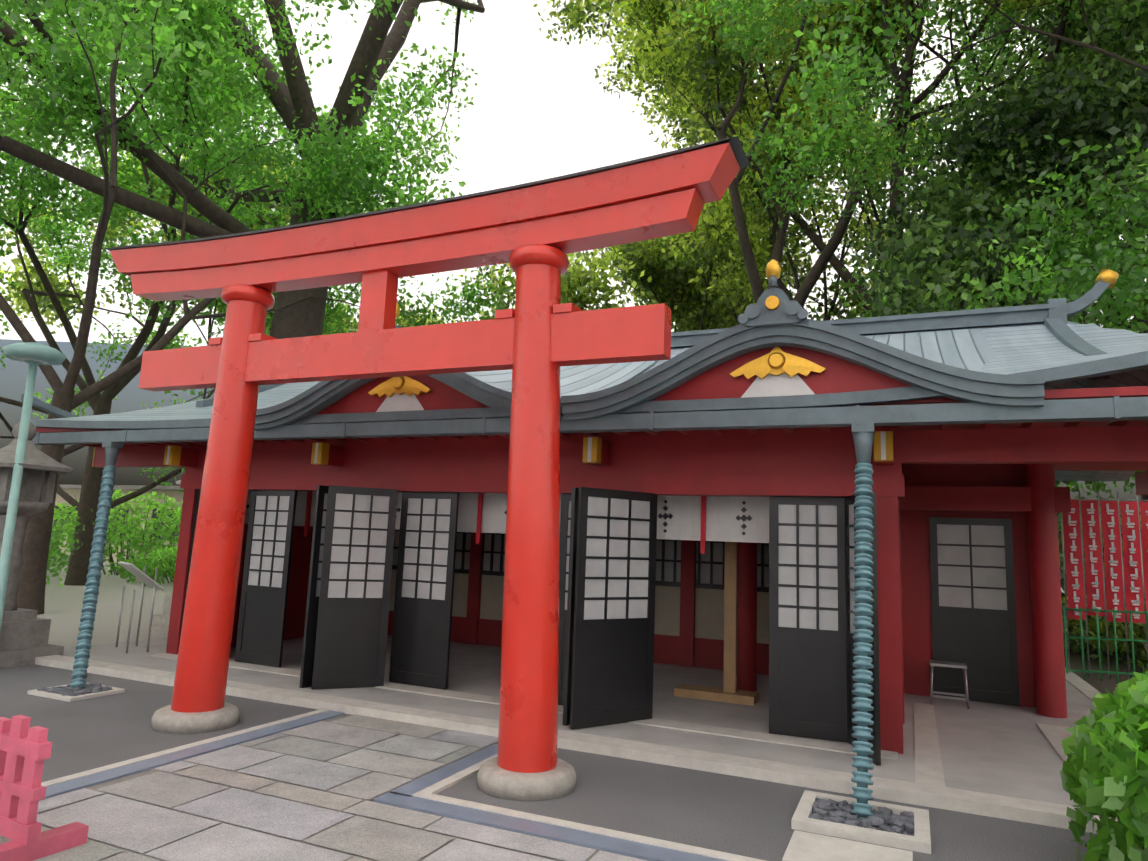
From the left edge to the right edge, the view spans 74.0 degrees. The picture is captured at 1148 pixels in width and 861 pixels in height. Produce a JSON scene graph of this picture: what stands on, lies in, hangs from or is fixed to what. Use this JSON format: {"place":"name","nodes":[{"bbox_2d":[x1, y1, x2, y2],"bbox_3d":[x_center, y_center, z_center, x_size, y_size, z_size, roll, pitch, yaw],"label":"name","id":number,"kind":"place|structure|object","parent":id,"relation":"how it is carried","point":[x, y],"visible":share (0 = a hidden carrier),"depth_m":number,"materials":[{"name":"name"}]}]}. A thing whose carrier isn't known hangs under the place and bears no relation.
{"place":"outdoors","nodes":[
{"label":"outdoors","id":0,"kind":"place"},
{"bbox_2d":[37,558,173,647],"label":"wall","id":1,"kind":"structure","parent":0,"point":[64,604],"depth_m":13.94,"materials":[{"name":"beige concrete"}]},
{"bbox_2d":[47,549,65,572],"bbox_3d":[-17.062,3.604,22.284,3.659,1.203,3.665,-1,-9,24],"label":"shrub","id":2,"kind":"object","parent":1,"relation":"on","point":[60,563],"visible":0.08,"depth_m":22.90,"materials":[{"name":"green plant"}]},
{"bbox_2d":[47,489,182,579],"bbox_3d":[-13.725,3.185,23.634,6.113,2.676,6.065,-1,-9,24],"label":"hedge","id":3,"kind":"object","parent":1,"relation":"on","point":[115,537],"depth_m":22.68,"materials":[{"name":"green plant"}]},
{"bbox_2d":[49,485,183,566],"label":"back building","id":4,"kind":"structure","parent":1,"relation":"on","point":[73,491],"depth_m":30.02,"materials":[{"name":"stone"}]},
{"bbox_2d":[116,546,177,585],"bbox_3d":[-10.950,3.744,21.237,3.055,1.097,3.089,-1,-9,24],"label":"shrub","id":5,"kind":"object","parent":1,"relation":"on","point":[152,563],"depth_m":20.37,"materials":[{"name":"green plant"}]},
{"bbox_2d":[0,0,467,585],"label":"tree","id":6,"kind":"object","parent":1,"relation":"on","point":[235,89],"depth_m":18.96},
{"bbox_2d":[0,0,484,338],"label":"tree","id":7,"kind":"object","parent":1,"relation":"on","point":[304,318],"depth_m":17.13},
{"bbox_2d":[0,0,515,614],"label":"tree","id":8,"kind":"object","parent":1,"relation":"on","point":[58,110],"depth_m":14.54,"materials":[{"name":"green plant"}]},
{"bbox_2d":[149,480,180,627],"bbox_3d":[-5.926,1.700,12.368,1.055,2.866,1.218,-1,-9,24],"label":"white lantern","id":9,"kind":"object","parent":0,"point":[160,620],"depth_m":11.91,"materials":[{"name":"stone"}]},
{"bbox_2d":[0,142,456,348],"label":"tree","id":10,"kind":"object","parent":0,"point":[44,303],"depth_m":29.22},
{"bbox_2d":[0,568,1141,860],"bbox_3d":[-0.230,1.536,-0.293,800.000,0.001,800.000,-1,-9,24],"label":"ground","id":11,"kind":"structure","parent":0,"point":[728,814],"depth_m":4.87,"materials":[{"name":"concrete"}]},
{"bbox_2d":[0,342,66,632],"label":"lamp post","id":12,"kind":"object","parent":11,"relation":"on","point":[33,355],"visible":1,"depth_m":8.27,"materials":[{"name":"teal metal"}]},
{"bbox_2d":[0,421,72,668],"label":"stone lantern","id":13,"kind":"object","parent":11,"relation":"on","point":[24,636],"visible":0.73,"depth_m":8.53,"materials":[{"name":"grey stone"}]},
{"bbox_2d":[115,561,163,653],"bbox_3d":[-5.345,2.172,9.317,0.401,1.101,0.700,9,-11,-41],"label":"sign board","id":14,"kind":"object","parent":11,"relation":"on","point":[140,575],"visible":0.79,"depth_m":9.23,"materials":[{"name":"silver metal"}]},
{"bbox_2d":[37,714,598,860],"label":"paving joints","id":15,"kind":"object","parent":11,"relation":"on","point":[109,783],"visible":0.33,"depth_m":4.49,"materials":[{"name":"concrete"}]},
{"bbox_2d":[0,714,647,860],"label":"paving slabs","id":16,"kind":"structure","parent":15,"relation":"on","point":[140,827],"depth_m":4.26,"materials":[{"name":"stone"}]},
{"bbox_2d":[0,715,88,860],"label":"barrier","id":17,"kind":"object","parent":16,"relation":"on","point":[25,749],"visible":0.98,"depth_m":3.60,"materials":[{"name":"plastic"}]},
{"bbox_2d":[39,711,727,860],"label":"edge strips","id":18,"kind":"object","parent":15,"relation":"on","point":[402,797],"visible":0.82,"depth_m":4.48,"materials":[{"name":"stone"}]},
{"bbox_2d":[151,702,575,801],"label":"pillar bases","id":19,"kind":"object","parent":11,"relation":"on","point":[494,779],"visible":0.75,"depth_m":4.81,"materials":[{"name":"beige stone"}]},
{"bbox_2d":[104,136,749,772],"bbox_3d":[-1.699,0.240,5.873,5.960,4.029,0.430,-1,-9,24],"label":"torii","id":20,"kind":"object","parent":19,"relation":"on","point":[532,234],"visible":1,"depth_m":5.58,"materials":[{"name":"paint"}]},
{"bbox_2d":[41,709,765,860],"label":"strip borders","id":21,"kind":"object","parent":11,"relation":"on","point":[431,792],"visible":0.57,"depth_m":4.52,"materials":[{"name":"grey stone"}]},
{"bbox_2d":[27,682,930,860],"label":"drain pit frames","id":22,"kind":"structure","parent":11,"relation":"on","point":[805,846],"depth_m":4.16,"materials":[{"name":"beige stone"}]},
{"bbox_2d":[37,683,913,835],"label":"drain pebbles","id":23,"kind":"object","parent":22,"relation":"in","point":[881,818],"visible":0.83,"depth_m":4.48,"materials":[{"name":"grey gravel"}]},
{"bbox_2d":[851,462,873,817],"bbox_3d":[1.887,1.264,4.978,0.129,2.195,0.888,-1,-9,24],"label":"rain chain","id":24,"kind":"object","parent":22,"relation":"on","point":[863,552],"visible":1,"depth_m":4.90,"materials":[{"name":"teal metal"}]},
{"bbox_2d":[35,655,1117,833],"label":"platform kerb","id":25,"kind":"structure","parent":11,"relation":"on","point":[927,788],"depth_m":5.63,"materials":[{"name":"beige stone"}]},
{"bbox_2d":[62,635,1105,805],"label":"platform","id":26,"kind":"structure","parent":11,"relation":"on","point":[999,749],"depth_m":6.85,"materials":[{"name":"concrete"}]},
{"bbox_2d":[149,653,897,759],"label":"step","id":27,"kind":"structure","parent":26,"relation":"on","point":[771,738],"depth_m":6.45,"materials":[{"name":"beige stone"}]},
{"bbox_2d":[36,386,1147,753],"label":"shrine building wall","id":28,"kind":"structure","parent":26,"relation":"on","point":[978,470],"depth_m":7.69,"materials":[{"name":"red wood"}]},
{"bbox_2d":[92,431,893,467],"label":"beam caps","id":29,"kind":"object","parent":28,"relation":"attached to","point":[883,446],"visible":0.96,"depth_m":6.87,"materials":[{"name":"gold metal"}]},
{"bbox_2d":[244,490,768,553],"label":"curtains","id":30,"kind":"object","parent":28,"relation":"attached to","point":[702,519],"visible":0.25,"depth_m":7.29,"materials":[{"name":"white fabric"}]},
{"bbox_2d":[389,569,768,643],"bbox_3d":[0.135,2.358,10.400,7.850,0.630,0.120,-1,-9,24],"label":"interior dado","id":31,"kind":"object","parent":28,"relation":"attached to","point":[709,613],"depth_m":9.85,"materials":[{"name":"wood"}]},
{"bbox_2d":[392,530,768,591],"bbox_3d":[0.130,1.730,10.424,7.850,0.640,0.055,-1,-9,24],"label":"interior lattice","id":32,"kind":"object","parent":28,"relation":"attached to","point":[710,568],"visible":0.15,"depth_m":9.92,"materials":[{"name":"black wood"}]},
{"bbox_2d":[18,275,1147,466],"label":"roof trim","id":33,"kind":"structure","parent":28,"relation":"on","point":[631,406],"depth_m":5.99,"materials":[{"name":"grey metal"}]},
{"bbox_2d":[70,465,115,687],"bbox_3d":[-4.960,1.416,7.900,0.130,2.217,1.662,7,-9,-30],"label":"rain chain","id":34,"kind":"object","parent":33,"relation":"attached to","point":[85,636],"visible":0.98,"depth_m":7.75,"materials":[{"name":"teal metal"}]},
{"bbox_2d":[317,259,1118,413],"bbox_3d":[1.276,-1.061,6.656,8.819,1.988,2.740,2,-8,0],"label":"roof ornament","id":35,"kind":"object","parent":33,"relation":"on","point":[778,371],"visible":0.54,"depth_m":5.97,"materials":[{"name":"red wood"}]},
{"bbox_2d":[43,321,1147,480],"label":"roof","id":36,"kind":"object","parent":28,"relation":"on","point":[1009,349],"visible":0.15,"depth_m":7.88,"materials":[{"name":"grey metal"}]},
{"bbox_2d":[179,485,1019,764],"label":"doors","id":37,"kind":"structure","parent":28,"relation":"attached to","point":[607,559],"depth_m":7.48,"materials":[{"name":"black wood"}]},
{"bbox_2d":[674,542,758,705],"bbox_3d":[1.468,1.862,7.801,0.800,1.690,0.300,-1,-9,24],"label":"wooden stand","id":38,"kind":"object","parent":26,"relation":"on","point":[728,692],"visible":0.82,"depth_m":7.67,"materials":[{"name":"brown wood"}]},
{"bbox_2d":[929,660,969,708],"bbox_3d":[3.852,2.607,7.842,0.362,0.416,0.282,-1,-9,24],"label":"step stool","id":39,"kind":"object","parent":26,"relation":"on","point":[952,665],"visible":0.98,"depth_m":7.78,"materials":[{"name":"silver metal"}]},
{"bbox_2d":[585,57,840,331],"bbox_3d":[6.804,-3.003,31.832,14.036,19.342,18.758,5,-9,-20],"label":"tree","id":40,"kind":"object","parent":11,"relation":"on","point":[659,260],"depth_m":28.02,"materials":[{"name":"green plant"}]},
{"bbox_2d":[447,0,1107,321],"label":"tree","id":41,"kind":"object","parent":11,"relation":"on","point":[638,10],"depth_m":23.99,"materials":[{"name":"green plant"}]},
{"bbox_2d":[538,0,1147,569],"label":"tree","id":42,"kind":"object","parent":11,"relation":"on","point":[711,60],"depth_m":24.30,"materials":[{"name":"green plant"}]},
{"bbox_2d":[663,0,1147,533],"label":"tree","id":43,"kind":"object","parent":11,"relation":"on","point":[1095,256],"depth_m":12.19,"materials":[{"name":"green plant"}]},
{"bbox_2d":[723,6,1147,501],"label":"tree","id":44,"kind":"object","parent":11,"relation":"on","point":[837,312],"depth_m":25.56,"materials":[{"name":"green plant"}]},
{"bbox_2d":[741,0,1136,322],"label":"evergreen","id":45,"kind":"object","parent":11,"relation":"on","point":[1019,59],"depth_m":30.86,"materials":[{"name":"green plant"}]},
{"bbox_2d":[832,0,1147,513],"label":"tree","id":46,"kind":"object","parent":11,"relation":"on","point":[952,216],"depth_m":15.40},
{"bbox_2d":[1003,0,1147,326],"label":"evergreen","id":47,"kind":"object","parent":11,"relation":"on","point":[1069,32],"depth_m":21.20,"materials":[{"name":"green plant"}]},
{"bbox_2d":[1060,644,1147,860],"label":"bush","id":48,"kind":"object","parent":11,"relation":"on","point":[1102,779],"depth_m":3.55,"materials":[{"name":"green plant"}]},
{"bbox_2d":[1062,599,1147,693],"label":"soil bed","id":49,"kind":"object","parent":11,"relation":"on","point":[1106,682],"depth_m":11.28,"materials":[{"name":"brown soil"}]},
{"bbox_2d":[1057,506,1146,662],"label":"banners","id":50,"kind":"object","parent":49,"relation":"on","point":[1062,575],"depth_m":12.62,"materials":[{"name":"red fabric"}]},
{"bbox_2d":[1061,595,1147,664],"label":"shrub","id":51,"kind":"object","parent":49,"relation":"on","point":[1074,623],"depth_m":11.92,"materials":[{"name":"green plant"}]},
{"bbox_2d":[1061,491,1147,681],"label":"banner fence","id":52,"kind":"object","parent":49,"relation":"on","point":[1132,640],"visible":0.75,"depth_m":10.41,"materials":[{"name":"green"}]},
{"bbox_2d":[1063,500,1147,622],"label":"banners","id":53,"kind":"object","parent":52,"relation":"attached to","point":[1112,558],"visible":0.98,"depth_m":10.55,"materials":[{"name":"red fabric"}]},
{"bbox_2d":[1088,601,1147,671],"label":"shrub","id":54,"kind":"object","parent":49,"relation":"on","point":[1120,630],"visible":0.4,"depth_m":11.52,"materials":[{"name":"green plant"}]},
{"bbox_2d":[0,339,1141,561],"label":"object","id":55,"kind":"structure","parent":0,"point":[13,378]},
{"bbox_2d":[0,0,1146,346],"bbox_3d":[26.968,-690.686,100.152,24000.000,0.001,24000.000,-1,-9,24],"label":"sky","id":56,"kind":"structure","parent":0,"point":[542,108],"depth_m":1252.85,"materials":[{"name":"white"}]}
]}

